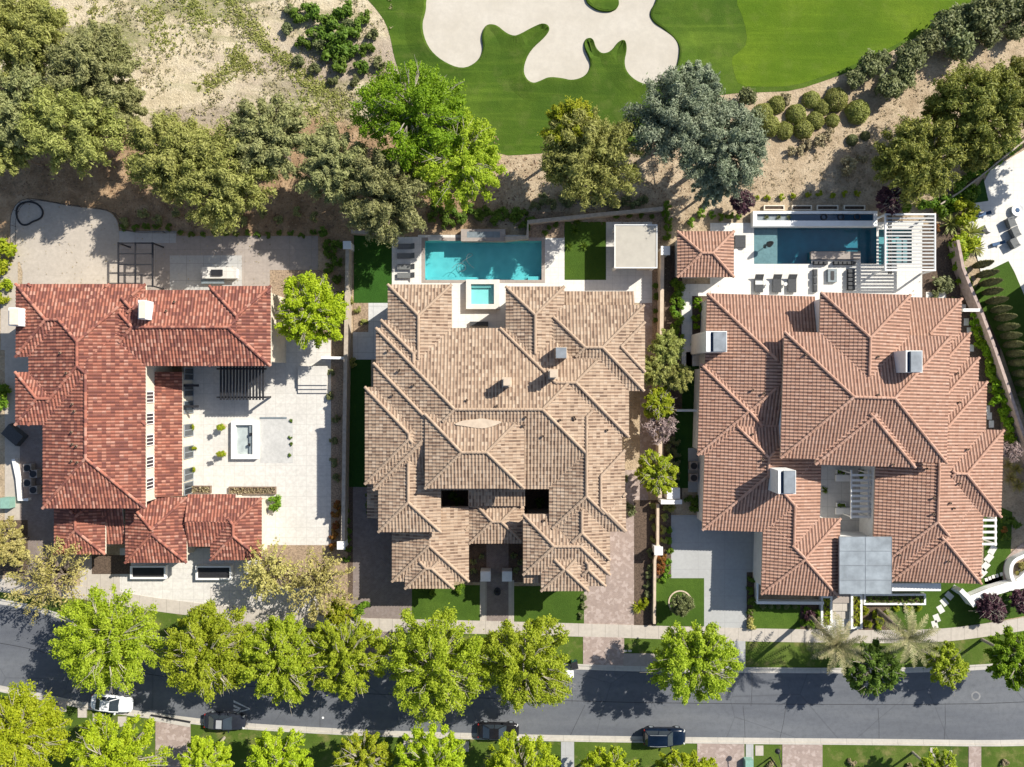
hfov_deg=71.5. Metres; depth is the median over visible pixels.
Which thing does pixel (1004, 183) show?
neighbour patio
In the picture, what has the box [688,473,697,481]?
condenser unit
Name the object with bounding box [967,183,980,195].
shrub
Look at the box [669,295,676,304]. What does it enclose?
shrub
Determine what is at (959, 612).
front lawn
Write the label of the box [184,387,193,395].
french door
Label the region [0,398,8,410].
shrub
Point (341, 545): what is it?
wall pillar
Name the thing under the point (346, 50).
shrub
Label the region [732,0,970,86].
fairway
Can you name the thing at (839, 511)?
bench
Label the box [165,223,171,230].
shrub
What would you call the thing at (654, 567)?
garden wall
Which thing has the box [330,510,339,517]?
shrub
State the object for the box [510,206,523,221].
shrub
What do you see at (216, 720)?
parked car
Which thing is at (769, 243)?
parasol
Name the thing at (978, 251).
palm clump
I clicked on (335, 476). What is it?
shrub
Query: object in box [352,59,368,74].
shrub
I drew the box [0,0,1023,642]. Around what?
ground
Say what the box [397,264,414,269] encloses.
sun lounger
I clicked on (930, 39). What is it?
shrub
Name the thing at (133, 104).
pine tree
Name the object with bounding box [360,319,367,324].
shrub
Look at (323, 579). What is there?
palo verde
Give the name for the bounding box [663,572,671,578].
shrub
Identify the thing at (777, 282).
sun lounger
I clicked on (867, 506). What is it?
pergola
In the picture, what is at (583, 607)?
shrub
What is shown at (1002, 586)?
garden wall
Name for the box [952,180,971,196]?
shrub
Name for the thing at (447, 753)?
verge tree
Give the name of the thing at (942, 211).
shrub
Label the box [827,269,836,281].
fire table
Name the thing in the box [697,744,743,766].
driveway
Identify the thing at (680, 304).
shrub
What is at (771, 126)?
shrub
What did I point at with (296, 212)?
shrub
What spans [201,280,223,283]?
bench
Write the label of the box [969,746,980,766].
walkway
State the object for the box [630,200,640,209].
shrub
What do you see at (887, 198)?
purple tree
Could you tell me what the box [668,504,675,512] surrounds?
shrub
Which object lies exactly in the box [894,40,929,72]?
shrub
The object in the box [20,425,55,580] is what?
side path
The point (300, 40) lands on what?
shrub
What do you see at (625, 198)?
shrub
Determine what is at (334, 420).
shrub
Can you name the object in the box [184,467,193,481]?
french door
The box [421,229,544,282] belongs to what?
swimming pool
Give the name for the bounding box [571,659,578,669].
wheelie bin
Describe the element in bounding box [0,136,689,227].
leaf litter
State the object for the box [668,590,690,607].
edging
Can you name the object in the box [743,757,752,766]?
utility box
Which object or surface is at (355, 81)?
shrub
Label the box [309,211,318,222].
shrub
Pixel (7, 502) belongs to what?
utility cabinet
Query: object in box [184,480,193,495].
french door
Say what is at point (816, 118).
shrub
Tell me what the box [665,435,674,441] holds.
shrub
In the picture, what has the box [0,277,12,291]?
shrub
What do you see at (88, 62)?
tree
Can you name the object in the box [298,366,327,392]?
steps
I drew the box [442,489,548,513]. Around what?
light well bed
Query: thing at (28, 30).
pine tree
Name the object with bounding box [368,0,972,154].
golf rough
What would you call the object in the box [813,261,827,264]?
bench
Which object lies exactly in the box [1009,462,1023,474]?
shrub
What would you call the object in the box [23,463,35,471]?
condenser unit
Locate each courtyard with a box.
[182,340,330,544]
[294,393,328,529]
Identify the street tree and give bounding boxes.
[48,583,165,698]
[156,598,258,704]
[237,612,330,714]
[301,614,390,702]
[376,602,494,728]
[476,613,575,714]
[645,619,745,705]
[840,637,907,698]
[922,640,970,694]
[980,624,1023,691]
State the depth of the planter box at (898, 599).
82.44 m
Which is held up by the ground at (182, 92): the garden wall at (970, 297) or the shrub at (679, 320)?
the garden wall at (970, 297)
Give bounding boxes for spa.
[466,280,499,309]
[879,229,911,263]
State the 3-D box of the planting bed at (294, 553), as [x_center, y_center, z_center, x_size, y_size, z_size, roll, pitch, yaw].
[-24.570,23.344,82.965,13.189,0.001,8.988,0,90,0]
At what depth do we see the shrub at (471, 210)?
82.30 m
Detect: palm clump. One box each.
[938,213,962,234]
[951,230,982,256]
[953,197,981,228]
[958,220,985,239]
[971,240,985,255]
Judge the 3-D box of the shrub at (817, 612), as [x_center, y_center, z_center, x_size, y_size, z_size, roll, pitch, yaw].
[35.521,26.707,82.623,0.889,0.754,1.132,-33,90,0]
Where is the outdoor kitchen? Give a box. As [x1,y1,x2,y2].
[202,267,237,278]
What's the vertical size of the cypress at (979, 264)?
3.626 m
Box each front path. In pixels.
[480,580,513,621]
[486,544,507,620]
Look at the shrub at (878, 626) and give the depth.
82.62 m
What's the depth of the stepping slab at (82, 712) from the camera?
82.86 m
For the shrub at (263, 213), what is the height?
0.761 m
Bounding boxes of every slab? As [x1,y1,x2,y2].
[58,701,66,711]
[78,707,86,717]
[118,716,126,726]
[260,417,292,462]
[403,740,411,749]
[463,741,468,751]
[624,653,657,665]
[755,745,762,755]
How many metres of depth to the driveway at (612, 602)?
82.96 m
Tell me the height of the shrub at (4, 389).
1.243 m
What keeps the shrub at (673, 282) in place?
on the planting bed at (643, 532)
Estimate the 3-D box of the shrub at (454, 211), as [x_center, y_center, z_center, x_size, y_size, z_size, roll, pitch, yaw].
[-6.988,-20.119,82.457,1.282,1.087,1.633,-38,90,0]
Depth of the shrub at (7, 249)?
81.48 m
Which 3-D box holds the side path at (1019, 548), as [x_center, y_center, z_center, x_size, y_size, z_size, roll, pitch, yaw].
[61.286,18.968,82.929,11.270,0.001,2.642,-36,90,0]
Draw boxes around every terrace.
[119,231,241,289]
[210,586,318,614]
[353,303,387,358]
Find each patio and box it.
[10,199,118,283]
[119,231,317,289]
[553,222,651,302]
[970,150,1023,292]
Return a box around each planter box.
[130,565,167,578]
[192,486,211,492]
[195,565,232,579]
[228,487,276,493]
[819,596,831,627]
[836,469,845,474]
[836,503,845,507]
[849,594,861,628]
[862,593,925,604]
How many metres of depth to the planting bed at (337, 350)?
82.97 m
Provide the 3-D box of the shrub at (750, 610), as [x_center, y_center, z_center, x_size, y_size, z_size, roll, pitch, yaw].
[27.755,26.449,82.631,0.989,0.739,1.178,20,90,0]
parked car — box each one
[91,692,133,714]
[204,710,245,732]
[477,720,518,739]
[642,725,685,748]
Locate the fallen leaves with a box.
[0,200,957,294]
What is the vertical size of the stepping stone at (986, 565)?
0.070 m
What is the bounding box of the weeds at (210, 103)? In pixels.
[73,0,392,128]
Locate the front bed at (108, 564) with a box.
[0,520,130,574]
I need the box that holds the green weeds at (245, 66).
[224,54,264,78]
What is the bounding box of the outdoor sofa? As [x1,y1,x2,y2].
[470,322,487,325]
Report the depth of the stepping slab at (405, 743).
82.85 m
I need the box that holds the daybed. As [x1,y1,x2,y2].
[734,235,745,247]
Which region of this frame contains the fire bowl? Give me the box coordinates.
[1011,204,1023,215]
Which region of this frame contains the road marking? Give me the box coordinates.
[233,700,249,712]
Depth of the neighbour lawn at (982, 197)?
82.92 m
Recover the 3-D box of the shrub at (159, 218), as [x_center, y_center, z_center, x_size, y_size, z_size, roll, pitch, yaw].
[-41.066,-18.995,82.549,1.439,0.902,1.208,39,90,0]
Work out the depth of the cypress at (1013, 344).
81.01 m
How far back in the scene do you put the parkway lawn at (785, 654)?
82.90 m
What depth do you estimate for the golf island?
82.74 m
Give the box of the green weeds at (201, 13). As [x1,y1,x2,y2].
[169,0,228,43]
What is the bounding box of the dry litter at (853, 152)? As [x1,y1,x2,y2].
[743,58,1005,201]
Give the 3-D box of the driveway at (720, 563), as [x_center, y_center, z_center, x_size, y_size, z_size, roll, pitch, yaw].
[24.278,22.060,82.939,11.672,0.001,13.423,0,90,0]
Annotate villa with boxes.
[8,283,285,563]
[364,283,645,591]
[691,291,1004,597]
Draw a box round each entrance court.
[80,556,119,599]
[120,548,259,603]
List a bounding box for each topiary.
[215,450,226,456]
[216,423,226,430]
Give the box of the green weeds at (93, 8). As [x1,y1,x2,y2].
[74,0,120,27]
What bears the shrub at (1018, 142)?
on the ground at (182, 92)
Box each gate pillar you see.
[480,568,490,581]
[502,568,511,581]
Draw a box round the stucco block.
[664,487,679,498]
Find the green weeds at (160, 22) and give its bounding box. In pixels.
[120,0,196,63]
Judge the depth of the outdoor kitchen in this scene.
82.07 m
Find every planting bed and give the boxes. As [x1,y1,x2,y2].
[262,545,350,616]
[270,270,344,542]
[348,246,681,625]
[353,303,367,331]
[528,212,663,339]
[655,500,753,627]
[692,296,706,334]
[800,604,889,629]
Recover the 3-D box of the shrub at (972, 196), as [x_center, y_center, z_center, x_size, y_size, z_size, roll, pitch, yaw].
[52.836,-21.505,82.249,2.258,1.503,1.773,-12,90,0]
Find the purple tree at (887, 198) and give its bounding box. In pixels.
[871,186,901,215]
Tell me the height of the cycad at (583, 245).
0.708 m
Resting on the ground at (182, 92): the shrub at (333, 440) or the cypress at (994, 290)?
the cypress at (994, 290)
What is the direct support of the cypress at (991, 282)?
on the ground at (182, 92)
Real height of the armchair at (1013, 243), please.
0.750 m
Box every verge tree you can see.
[0,679,75,766]
[64,712,173,766]
[173,735,234,766]
[244,727,313,766]
[332,729,395,766]
[394,722,465,766]
[484,729,561,766]
[580,745,638,766]
[652,747,724,766]
[911,747,957,766]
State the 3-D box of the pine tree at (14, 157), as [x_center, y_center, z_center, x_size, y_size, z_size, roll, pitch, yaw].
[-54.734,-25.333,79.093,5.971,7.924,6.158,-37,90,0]
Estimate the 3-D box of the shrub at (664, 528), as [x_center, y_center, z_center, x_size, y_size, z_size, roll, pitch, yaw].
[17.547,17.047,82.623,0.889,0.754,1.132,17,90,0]
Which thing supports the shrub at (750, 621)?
on the planting bed at (666, 524)
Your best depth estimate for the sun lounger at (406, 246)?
82.60 m
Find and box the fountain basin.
[231,421,258,458]
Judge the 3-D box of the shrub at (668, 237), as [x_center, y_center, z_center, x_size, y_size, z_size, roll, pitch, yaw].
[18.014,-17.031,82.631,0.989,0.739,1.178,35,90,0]
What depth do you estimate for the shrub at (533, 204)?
82.44 m
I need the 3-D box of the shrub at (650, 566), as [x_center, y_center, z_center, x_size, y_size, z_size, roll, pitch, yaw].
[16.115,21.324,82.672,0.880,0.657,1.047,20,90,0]
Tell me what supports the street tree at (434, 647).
on the parkway lawn at (785, 654)
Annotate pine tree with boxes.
[0,0,72,78]
[0,58,59,149]
[0,130,43,176]
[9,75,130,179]
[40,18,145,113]
[91,76,150,136]
[119,105,212,209]
[166,114,280,239]
[222,91,314,188]
[293,118,368,205]
[338,145,437,247]
[537,95,599,149]
[537,102,646,210]
[618,64,730,171]
[676,94,770,198]
[681,59,722,109]
[691,166,730,209]
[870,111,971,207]
[918,95,948,123]
[919,56,1023,162]
[935,124,998,174]
[995,53,1023,129]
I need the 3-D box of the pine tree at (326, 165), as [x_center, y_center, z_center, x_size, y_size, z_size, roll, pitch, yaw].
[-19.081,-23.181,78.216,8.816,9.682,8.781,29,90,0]
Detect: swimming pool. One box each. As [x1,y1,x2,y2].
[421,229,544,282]
[750,211,876,263]
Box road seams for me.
[0,643,1016,737]
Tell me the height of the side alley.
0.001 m
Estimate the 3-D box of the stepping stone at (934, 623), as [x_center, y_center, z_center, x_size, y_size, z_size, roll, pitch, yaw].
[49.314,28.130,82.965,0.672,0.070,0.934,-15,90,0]
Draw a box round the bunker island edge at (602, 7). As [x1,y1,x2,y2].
[586,0,618,11]
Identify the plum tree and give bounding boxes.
[729,189,757,214]
[975,592,1006,623]
[1009,588,1023,613]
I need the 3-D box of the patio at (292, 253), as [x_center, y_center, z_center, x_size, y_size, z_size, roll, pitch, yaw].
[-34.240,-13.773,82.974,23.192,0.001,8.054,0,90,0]
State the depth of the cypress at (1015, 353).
81.24 m
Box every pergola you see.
[117,242,163,289]
[216,366,270,399]
[843,470,871,518]
[873,213,935,274]
[982,517,996,545]
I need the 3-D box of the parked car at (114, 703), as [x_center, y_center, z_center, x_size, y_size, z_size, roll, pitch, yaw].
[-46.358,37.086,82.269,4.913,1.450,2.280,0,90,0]
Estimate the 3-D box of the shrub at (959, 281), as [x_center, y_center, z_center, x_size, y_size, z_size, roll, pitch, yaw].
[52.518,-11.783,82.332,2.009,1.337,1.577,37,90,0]
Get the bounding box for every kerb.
[0,599,992,668]
[0,690,1023,745]
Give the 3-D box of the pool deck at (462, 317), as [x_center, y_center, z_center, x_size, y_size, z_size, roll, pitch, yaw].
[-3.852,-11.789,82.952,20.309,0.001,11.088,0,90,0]
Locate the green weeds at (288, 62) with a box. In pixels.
[214,0,355,115]
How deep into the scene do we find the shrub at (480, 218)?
82.39 m
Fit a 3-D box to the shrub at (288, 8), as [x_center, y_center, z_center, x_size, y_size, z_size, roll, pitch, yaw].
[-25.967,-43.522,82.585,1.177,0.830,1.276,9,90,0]
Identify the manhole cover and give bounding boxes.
[971,691,980,700]
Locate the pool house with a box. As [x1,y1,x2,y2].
[675,230,734,277]
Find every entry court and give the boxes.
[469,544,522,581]
[820,465,860,629]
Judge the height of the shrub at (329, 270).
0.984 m
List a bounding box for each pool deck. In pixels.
[392,235,564,327]
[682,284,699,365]
[692,222,922,299]
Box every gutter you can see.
[0,600,990,672]
[0,685,1023,743]
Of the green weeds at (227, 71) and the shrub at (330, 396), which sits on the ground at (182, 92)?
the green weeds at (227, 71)
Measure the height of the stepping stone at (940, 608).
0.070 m
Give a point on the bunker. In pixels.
(452, 30)
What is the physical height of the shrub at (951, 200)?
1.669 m
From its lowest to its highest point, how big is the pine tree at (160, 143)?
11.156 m
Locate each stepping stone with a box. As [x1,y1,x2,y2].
[931,620,938,627]
[933,614,940,621]
[936,605,944,613]
[940,598,948,606]
[945,591,953,599]
[964,318,968,324]
[982,561,990,571]
[983,553,993,562]
[987,413,991,419]
[987,545,996,554]
[989,421,993,427]
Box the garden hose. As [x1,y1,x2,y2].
[15,201,43,225]
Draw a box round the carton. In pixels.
[565,667,573,677]
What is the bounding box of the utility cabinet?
[0,497,14,508]
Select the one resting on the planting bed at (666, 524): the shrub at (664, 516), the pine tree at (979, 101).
the shrub at (664, 516)
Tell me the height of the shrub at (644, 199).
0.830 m
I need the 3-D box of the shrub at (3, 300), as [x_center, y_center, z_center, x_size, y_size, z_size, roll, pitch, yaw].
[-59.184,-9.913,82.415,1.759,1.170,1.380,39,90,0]
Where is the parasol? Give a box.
[763,241,773,248]
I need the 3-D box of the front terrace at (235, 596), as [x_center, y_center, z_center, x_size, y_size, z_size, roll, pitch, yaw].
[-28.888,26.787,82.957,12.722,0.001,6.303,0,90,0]
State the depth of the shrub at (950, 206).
82.14 m
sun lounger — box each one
[397,243,414,248]
[397,253,414,258]
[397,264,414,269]
[397,272,414,277]
[754,274,763,291]
[773,274,781,291]
[788,274,797,291]
[977,211,991,216]
[982,225,990,234]
[991,240,1005,246]
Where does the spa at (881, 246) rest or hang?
in the ground at (182, 92)
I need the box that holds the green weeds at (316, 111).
[287,80,350,127]
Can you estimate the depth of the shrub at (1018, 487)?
82.65 m
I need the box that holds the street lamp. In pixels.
[769,748,781,766]
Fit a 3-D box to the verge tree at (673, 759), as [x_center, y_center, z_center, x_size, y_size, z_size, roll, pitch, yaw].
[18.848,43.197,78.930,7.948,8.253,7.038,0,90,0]
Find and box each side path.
[1,262,28,579]
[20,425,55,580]
[1003,543,1023,579]
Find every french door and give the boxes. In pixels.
[184,368,193,379]
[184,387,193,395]
[184,401,193,413]
[184,423,193,436]
[184,445,193,458]
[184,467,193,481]
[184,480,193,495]
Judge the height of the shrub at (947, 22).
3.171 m
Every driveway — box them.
[155,721,190,766]
[351,487,411,618]
[561,742,573,766]
[584,470,647,624]
[671,515,753,627]
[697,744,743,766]
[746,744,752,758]
[782,744,822,766]
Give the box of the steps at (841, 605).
[832,593,849,618]
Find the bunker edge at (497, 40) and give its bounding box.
[404,0,696,101]
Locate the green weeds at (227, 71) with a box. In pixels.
[192,41,249,94]
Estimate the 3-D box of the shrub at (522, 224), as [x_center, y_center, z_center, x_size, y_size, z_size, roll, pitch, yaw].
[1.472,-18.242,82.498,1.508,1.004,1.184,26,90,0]
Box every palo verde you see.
[0,520,29,566]
[4,536,90,625]
[236,534,303,602]
[285,545,357,623]
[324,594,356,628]
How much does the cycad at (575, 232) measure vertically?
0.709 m
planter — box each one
[763,205,783,210]
[791,205,811,210]
[816,205,837,210]
[843,205,864,210]
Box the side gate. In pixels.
[962,309,979,311]
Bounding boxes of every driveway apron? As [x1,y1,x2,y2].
[229,620,291,648]
[353,631,391,656]
[583,637,623,665]
[720,641,744,667]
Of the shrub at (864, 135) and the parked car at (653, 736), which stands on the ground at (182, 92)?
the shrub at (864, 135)
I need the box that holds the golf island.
[587,0,618,10]
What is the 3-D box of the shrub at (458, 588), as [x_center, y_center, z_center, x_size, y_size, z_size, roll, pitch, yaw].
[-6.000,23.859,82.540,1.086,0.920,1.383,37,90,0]
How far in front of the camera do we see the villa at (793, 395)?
77.63 m
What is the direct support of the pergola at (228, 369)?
on the courtyard at (220, 475)
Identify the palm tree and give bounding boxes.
[804,612,866,674]
[874,604,944,666]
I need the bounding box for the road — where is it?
[0,604,1023,739]
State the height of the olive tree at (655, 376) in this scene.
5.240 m
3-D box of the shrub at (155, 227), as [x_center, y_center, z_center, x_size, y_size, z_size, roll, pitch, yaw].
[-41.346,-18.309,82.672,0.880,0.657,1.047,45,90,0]
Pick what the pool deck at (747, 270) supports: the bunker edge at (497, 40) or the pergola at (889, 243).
the pergola at (889, 243)
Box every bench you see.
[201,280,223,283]
[812,269,817,291]
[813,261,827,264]
[833,261,855,264]
[835,475,849,481]
[835,508,849,514]
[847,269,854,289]
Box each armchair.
[1004,216,1016,227]
[1007,226,1021,237]
[1007,237,1020,248]
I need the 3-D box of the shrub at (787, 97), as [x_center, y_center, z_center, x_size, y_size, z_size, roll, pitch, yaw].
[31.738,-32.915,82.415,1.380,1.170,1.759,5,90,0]
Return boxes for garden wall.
[12,458,30,500]
[321,356,343,358]
[341,249,352,540]
[351,230,397,237]
[505,207,662,241]
[652,503,658,623]
[655,250,663,497]
[658,498,681,503]
[674,409,696,411]
[754,582,823,604]
[940,138,1023,204]
[948,240,1023,465]
[952,585,975,606]
[967,578,1023,601]
[1004,550,1023,580]
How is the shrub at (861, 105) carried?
on the ground at (182, 92)
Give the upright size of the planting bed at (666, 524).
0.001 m
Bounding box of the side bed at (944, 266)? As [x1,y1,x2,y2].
[922,225,999,518]
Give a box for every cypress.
[971,260,994,268]
[975,269,999,277]
[979,277,1002,286]
[982,286,1003,295]
[985,296,1008,304]
[990,305,1012,313]
[994,313,1017,321]
[997,322,1020,330]
[1000,331,1022,339]
[1002,340,1023,347]
[1005,349,1023,357]
[1007,358,1023,366]
[1011,369,1023,376]
[1014,379,1023,387]
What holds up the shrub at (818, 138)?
on the ground at (182, 92)
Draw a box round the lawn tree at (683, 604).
[670,592,694,616]
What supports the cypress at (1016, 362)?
on the ground at (182, 92)
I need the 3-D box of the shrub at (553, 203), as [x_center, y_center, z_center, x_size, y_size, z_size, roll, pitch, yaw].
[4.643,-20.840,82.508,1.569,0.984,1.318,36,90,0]
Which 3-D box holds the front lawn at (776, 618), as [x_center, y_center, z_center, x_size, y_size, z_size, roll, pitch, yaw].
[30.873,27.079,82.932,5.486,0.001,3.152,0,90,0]
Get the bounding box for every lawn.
[0,592,1023,667]
[0,692,1023,766]
[349,359,370,486]
[412,585,583,623]
[565,222,605,279]
[656,578,703,625]
[675,366,698,487]
[753,602,799,628]
[890,507,1023,629]
[969,178,987,202]
[975,261,1023,413]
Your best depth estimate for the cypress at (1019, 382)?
81.85 m
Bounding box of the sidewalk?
[0,578,1023,642]
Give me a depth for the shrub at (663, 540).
82.61 m
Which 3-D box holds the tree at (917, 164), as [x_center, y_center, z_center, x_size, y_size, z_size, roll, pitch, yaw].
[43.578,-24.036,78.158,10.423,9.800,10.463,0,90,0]
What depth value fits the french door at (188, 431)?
81.74 m
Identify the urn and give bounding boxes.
[494,587,500,595]
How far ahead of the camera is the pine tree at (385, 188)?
74.42 m
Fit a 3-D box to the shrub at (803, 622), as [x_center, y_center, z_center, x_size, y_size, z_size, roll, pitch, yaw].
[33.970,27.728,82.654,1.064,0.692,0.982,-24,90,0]
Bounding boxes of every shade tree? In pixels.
[274,270,348,350]
[348,55,470,176]
[405,104,508,213]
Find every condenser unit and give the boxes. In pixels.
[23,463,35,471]
[23,478,35,486]
[29,469,41,477]
[29,485,41,493]
[688,461,697,469]
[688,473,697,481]
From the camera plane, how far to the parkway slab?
82.86 m
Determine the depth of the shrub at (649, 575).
82.55 m
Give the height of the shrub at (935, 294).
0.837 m
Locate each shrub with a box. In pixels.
[0,237,19,260]
[0,259,11,276]
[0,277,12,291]
[0,292,10,304]
[0,383,11,399]
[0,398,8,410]
[0,515,14,529]
[9,528,24,539]
[12,553,23,566]
[16,545,29,557]
[119,217,128,228]
[131,224,139,231]
[137,208,149,217]
[142,223,150,229]
[151,214,162,225]
[152,222,161,229]
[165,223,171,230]
[171,207,180,217]
[185,215,197,222]
[188,231,194,236]
[200,231,205,237]
[239,216,247,226]
[258,209,267,219]
[268,494,281,511]
[273,215,282,224]
[281,22,292,36]
[284,3,293,13]
[289,7,308,23]
[291,54,305,64]
[293,206,301,216]
[294,35,311,50]
[300,1,319,20]
[305,25,326,42]
[307,62,320,72]
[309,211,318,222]
[309,229,316,234]
[311,31,326,50]
[315,13,335,32]
[318,226,327,236]
[320,42,341,61]
[321,239,330,251]
[323,249,335,258]
[323,262,333,274]
[325,17,348,45]
[326,391,333,399]
[327,74,338,84]
[327,369,334,375]
[328,542,336,551]
[329,437,337,444]
[329,457,336,467]
[329,529,338,539]
[330,239,342,252]
[330,255,342,266]
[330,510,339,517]
[331,54,348,73]
[331,274,342,284]
[331,414,340,422]
[332,0,353,20]
[332,473,339,482]
[332,520,339,529]
[333,500,340,510]
[339,40,360,58]
[341,18,354,31]
[342,556,350,561]
[345,17,363,38]
[345,546,351,551]
[349,74,360,86]
[349,357,356,367]
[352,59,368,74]
[352,608,359,618]
[353,306,360,312]
[355,601,369,615]
[358,9,371,23]
[359,42,375,56]
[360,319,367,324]
[365,28,378,39]
[372,56,385,71]
[427,210,438,222]
[429,201,443,211]
[429,589,435,596]
[439,208,449,220]
[441,218,455,228]
[444,207,457,216]
[455,211,466,222]
[455,583,464,594]
[456,211,466,224]
[467,202,474,214]
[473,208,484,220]
[473,210,483,222]
[482,204,491,216]
[489,210,498,223]
[491,214,505,226]
[496,206,509,217]
[508,212,516,224]
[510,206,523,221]
[510,552,517,558]
[513,567,519,573]
[516,208,528,220]
[517,220,530,230]
[525,216,536,224]
[529,201,540,210]
[538,192,548,205]
[546,198,557,209]
[558,193,569,205]
[564,198,575,207]
[580,593,586,600]
[581,603,587,609]
[609,200,621,210]
[621,194,631,206]
[626,502,636,516]
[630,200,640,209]
[632,599,644,614]
[637,194,648,204]
[641,597,649,606]
[643,580,651,587]
[645,570,651,578]
[645,590,651,597]
[646,564,652,571]
[653,293,657,299]
[656,561,665,570]
[656,569,663,574]
[657,554,666,561]
[658,577,666,583]
[659,525,666,534]
[660,537,667,543]
[661,209,670,216]
[661,513,668,521]
[662,232,671,240]
[663,200,671,209]
[663,216,672,223]
[663,224,672,231]
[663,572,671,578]
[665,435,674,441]
[665,443,674,452]
[665,558,671,564]
[666,526,671,533]
[666,537,671,544]
[666,548,673,553]
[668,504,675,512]
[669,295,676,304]
[669,305,679,316]
[670,278,678,288]
[670,323,680,334]
[670,439,680,446]
[670,459,680,465]
[672,289,683,300]
[672,314,684,326]
[672,447,681,457]
[674,281,685,291]
[676,299,685,310]
[683,495,694,505]
[687,217,694,227]
[689,500,698,512]
[691,314,700,321]
[692,296,701,304]
[693,323,699,328]
[694,303,701,311]
[697,208,705,218]
[708,211,715,219]
[718,213,723,220]
[725,212,733,218]
[735,213,741,219]
[737,86,757,106]
[745,586,753,594]
[746,607,755,615]
[747,576,755,582]
[747,596,755,605]
[747,617,756,629]
[750,105,766,121]
[755,103,773,121]
[759,115,780,136]
[767,760,774,766]
[768,95,785,114]
[776,121,793,140]
[779,194,785,200]
[781,92,791,107]
[785,104,806,124]
[788,146,796,156]
[793,120,814,139]
[796,143,806,157]
[800,619,808,626]
[801,90,820,108]
[801,138,811,150]
[802,606,811,613]
[802,610,815,619]
[806,111,824,129]
[812,132,826,147]
[813,609,820,616]
[814,99,829,115]
[823,127,834,143]
[824,87,848,111]
[825,113,839,127]
[840,155,857,174]
[841,168,848,176]
[844,65,867,89]
[844,99,870,124]
[845,134,857,145]
[847,758,856,766]
[854,190,860,196]
[855,154,868,162]
[857,48,886,78]
[860,131,869,140]
[862,606,869,614]
[863,620,872,628]
[872,610,877,618]
[873,69,906,103]
[875,623,881,630]
[877,48,893,69]
[892,54,920,80]
[893,605,899,611]
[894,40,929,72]
[897,67,916,90]
[900,204,911,212]
[914,27,946,55]
[915,605,921,611]
[917,198,930,209]
[923,196,940,208]
[928,5,968,37]
[930,290,939,297]
[932,275,955,294]
[933,204,953,218]
[939,194,955,205]
[942,25,979,62]
[946,197,960,212]
[947,241,954,258]
[950,2,969,17]
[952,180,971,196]
[952,262,967,271]
[954,277,973,284]
[959,174,974,190]
[961,14,979,37]
[961,190,977,201]
[963,252,969,260]
[966,0,1005,35]
[967,169,982,178]
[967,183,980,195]
[969,312,979,326]
[971,325,984,336]
[973,336,986,348]
[976,25,1004,49]
[980,343,990,357]
[983,160,994,174]
[984,366,995,381]
[985,356,995,369]
[987,385,992,392]
[988,393,1007,406]
[989,0,1019,27]
[989,155,1003,164]
[989,378,1004,394]
[997,404,1012,421]
[999,514,1010,523]
[1000,533,1011,540]
[1000,759,1009,766]
[1001,526,1007,532]
[1002,18,1023,41]
[1002,144,1016,156]
[1003,416,1015,433]
[1003,432,1018,443]
[1003,459,1014,469]
[1005,471,1017,483]
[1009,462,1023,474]
[1009,517,1022,529]
[1010,0,1023,24]
[1010,136,1022,151]
[1011,478,1023,491]
[1018,561,1023,571]
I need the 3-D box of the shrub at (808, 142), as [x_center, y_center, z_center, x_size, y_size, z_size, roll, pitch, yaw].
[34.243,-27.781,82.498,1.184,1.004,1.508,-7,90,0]
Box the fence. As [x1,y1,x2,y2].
[10,198,175,244]
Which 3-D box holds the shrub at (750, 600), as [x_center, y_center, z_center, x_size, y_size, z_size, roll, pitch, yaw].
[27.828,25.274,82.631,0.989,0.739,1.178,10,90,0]
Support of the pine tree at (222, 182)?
on the ground at (182, 92)
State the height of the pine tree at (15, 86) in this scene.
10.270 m
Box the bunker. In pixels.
[423,0,678,83]
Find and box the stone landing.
[926,292,945,297]
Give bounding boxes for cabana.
[612,224,656,270]
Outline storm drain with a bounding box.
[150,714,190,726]
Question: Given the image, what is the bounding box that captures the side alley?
[640,303,655,466]
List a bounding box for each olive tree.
[634,449,678,497]
[641,386,676,420]
[644,355,670,386]
[647,327,686,366]
[663,361,693,393]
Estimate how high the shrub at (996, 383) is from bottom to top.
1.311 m
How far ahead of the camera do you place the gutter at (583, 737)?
82.99 m
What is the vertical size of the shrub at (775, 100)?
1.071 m
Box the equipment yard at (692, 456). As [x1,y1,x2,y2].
[688,448,698,491]
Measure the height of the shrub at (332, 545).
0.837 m
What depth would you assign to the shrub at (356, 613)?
82.28 m
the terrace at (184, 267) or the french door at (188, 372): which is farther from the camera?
the terrace at (184, 267)
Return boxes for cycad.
[565,242,574,249]
[570,225,579,236]
[578,240,588,250]
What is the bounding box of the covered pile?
[1,423,27,445]
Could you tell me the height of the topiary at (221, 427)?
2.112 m
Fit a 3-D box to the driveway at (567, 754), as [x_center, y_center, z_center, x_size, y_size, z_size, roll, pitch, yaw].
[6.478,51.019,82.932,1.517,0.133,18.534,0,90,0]
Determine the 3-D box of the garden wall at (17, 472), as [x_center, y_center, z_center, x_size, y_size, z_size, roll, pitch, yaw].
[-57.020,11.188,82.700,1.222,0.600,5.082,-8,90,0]
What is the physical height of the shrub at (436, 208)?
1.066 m
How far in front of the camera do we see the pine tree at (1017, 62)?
74.47 m
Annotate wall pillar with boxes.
[337,539,348,549]
[343,241,353,251]
[652,544,662,554]
[658,246,669,256]

